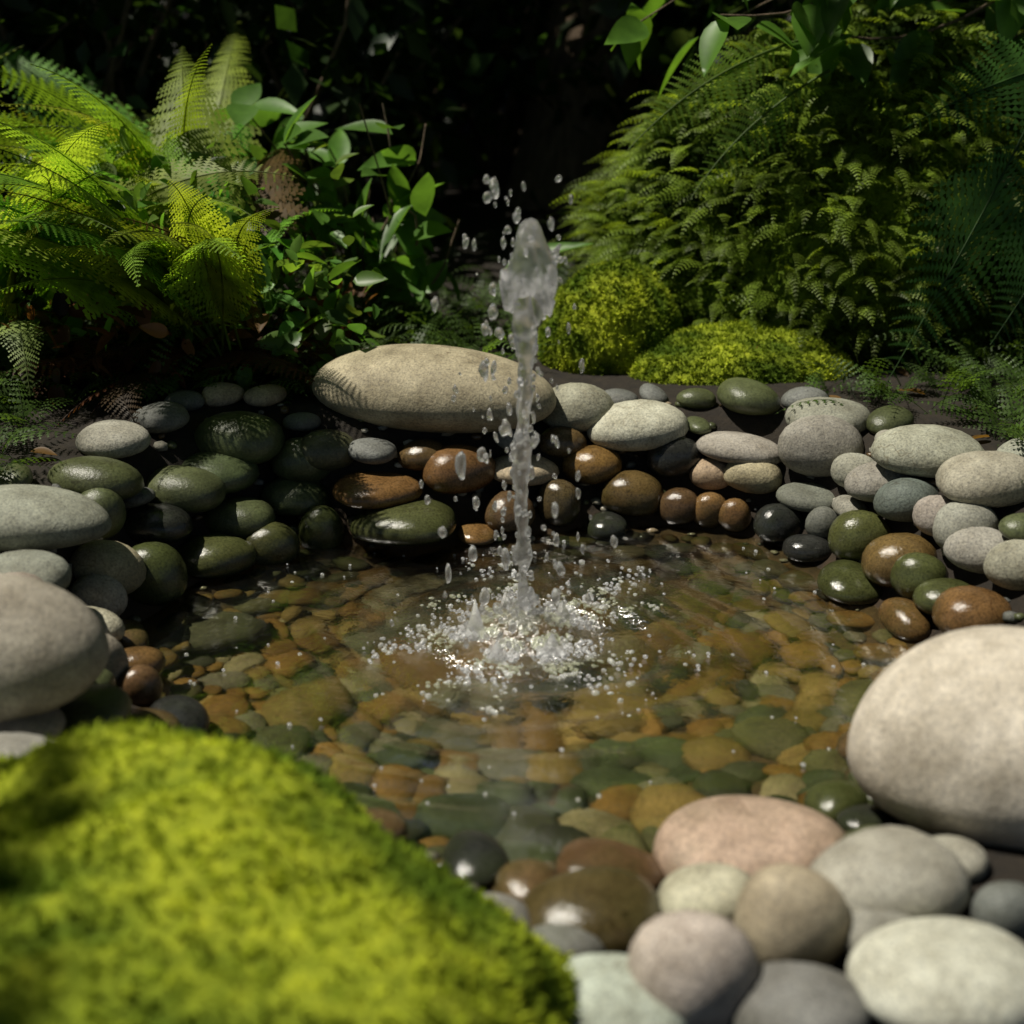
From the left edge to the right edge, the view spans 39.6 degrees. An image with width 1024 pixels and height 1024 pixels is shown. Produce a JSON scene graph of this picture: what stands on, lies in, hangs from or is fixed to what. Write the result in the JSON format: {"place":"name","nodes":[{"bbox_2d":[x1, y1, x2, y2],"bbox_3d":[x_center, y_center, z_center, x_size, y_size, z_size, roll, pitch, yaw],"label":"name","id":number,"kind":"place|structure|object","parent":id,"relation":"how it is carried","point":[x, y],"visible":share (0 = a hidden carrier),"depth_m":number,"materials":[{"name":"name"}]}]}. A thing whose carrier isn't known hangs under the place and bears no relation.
{"place":"outdoors","nodes":[
{"label":"outdoors","id":0,"kind":"place"},
{"bbox_2d":[7,0,986,210],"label":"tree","id":1,"kind":"object","parent":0,"point":[545,155],"depth_m":4.34,"materials":[{"name":"green plant"}]},
{"bbox_2d":[0,13,1023,1023],"bbox_3d":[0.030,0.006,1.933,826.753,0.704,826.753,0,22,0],"label":"ground","id":2,"kind":"structure","parent":0,"point":[483,217],"depth_m":2.48,"materials":[{"name":"soil"}]},
{"bbox_2d":[0,20,354,426],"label":"ferns","id":3,"kind":"object","parent":2,"relation":"on","point":[46,224],"visible":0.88,"depth_m":2.51,"materials":[{"name":"green plant"}]},
{"bbox_2d":[0,716,580,1023],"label":"moss","id":4,"kind":"object","parent":2,"relation":"on","point":[158,873],"visible":1,"depth_m":1.12,"materials":[{"name":"green plant"}]},
{"bbox_2d":[0,0,982,204],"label":"foliage","id":5,"kind":"object","parent":2,"relation":"on","point":[412,23],"depth_m":3.88,"materials":[{"name":"green plant"}]},
{"bbox_2d":[34,0,970,221],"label":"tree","id":6,"kind":"object","parent":2,"relation":"on","point":[455,149],"visible":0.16,"depth_m":4.21,"materials":[{"name":"green plant"}]},
{"bbox_2d":[0,0,1023,482],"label":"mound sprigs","id":7,"kind":"object","parent":2,"relation":"on","point":[964,370],"visible":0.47,"depth_m":2.76,"materials":[{"name":"green plant"}]},
{"bbox_2d":[0,0,1023,455],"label":"broad leaves","id":8,"kind":"object","parent":2,"relation":"on","point":[820,26],"visible":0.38,"depth_m":2.76,"materials":[{"name":"green plant"}]},
{"bbox_2d":[0,344,1023,1023],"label":"stones","id":9,"kind":"object","parent":2,"relation":"on","point":[740,910],"visible":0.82,"depth_m":1.90,"materials":[{"name":"grey stone"}]},
{"bbox_2d":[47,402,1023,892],"bbox_3d":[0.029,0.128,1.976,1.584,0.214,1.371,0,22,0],"label":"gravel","id":10,"kind":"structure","parent":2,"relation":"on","point":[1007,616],"depth_m":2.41,"materials":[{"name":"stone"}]},
{"bbox_2d":[537,257,681,375],"bbox_3d":[0.199,-0.384,2.866,0.308,0.264,0.272,0,22,0],"label":"moss","id":11,"kind":"object","parent":2,"relation":"on","point":[621,315],"visible":0.8,"depth_m":2.77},
{"bbox_2d":[237,0,1023,312],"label":"twigs","id":12,"kind":"object","parent":2,"relation":"on","point":[312,235],"visible":0.37,"depth_m":2.98,"materials":[{"name":"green plant"}]},
{"bbox_2d":[627,318,857,385],"bbox_3d":[0.442,-0.282,2.790,0.471,0.185,0.289,0,22,0],"label":"moss","id":13,"kind":"object","parent":2,"relation":"on","point":[713,353],"visible":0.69,"depth_m":2.71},
{"bbox_2d":[592,5,1023,366],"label":"bush","id":14,"kind":"object","parent":2,"relation":"on","point":[883,207],"visible":0.48,"depth_m":2.80,"materials":[{"name":"green plant"}]},
{"bbox_2d":[628,31,1023,389],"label":"ferns","id":15,"kind":"object","parent":2,"relation":"on","point":[995,186],"visible":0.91,"depth_m":2.60,"materials":[{"name":"green plant"}]},
{"bbox_2d":[510,285,537,613],"bbox_3d":[0.017,-0.064,2.000,0.038,0.541,0.043,0,22,0],"label":"water jet","id":16,"kind":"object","parent":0,"point":[525,342],"depth_m":1.97},
{"bbox_2d":[140,525,919,874],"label":"water","id":17,"kind":"structure","parent":0,"point":[682,735],"depth_m":1.96,"materials":[{"name":"liquid"}]},
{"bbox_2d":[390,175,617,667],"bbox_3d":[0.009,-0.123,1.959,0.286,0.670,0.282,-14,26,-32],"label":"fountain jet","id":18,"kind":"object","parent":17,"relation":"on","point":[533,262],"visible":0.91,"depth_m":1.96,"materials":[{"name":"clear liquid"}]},
{"bbox_2d":[184,540,865,815],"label":"foam beads","id":19,"kind":"object","parent":17,"relation":"on","point":[512,654],"visible":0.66,"depth_m":2.04,"materials":[{"name":"white liquid"}]}
]}

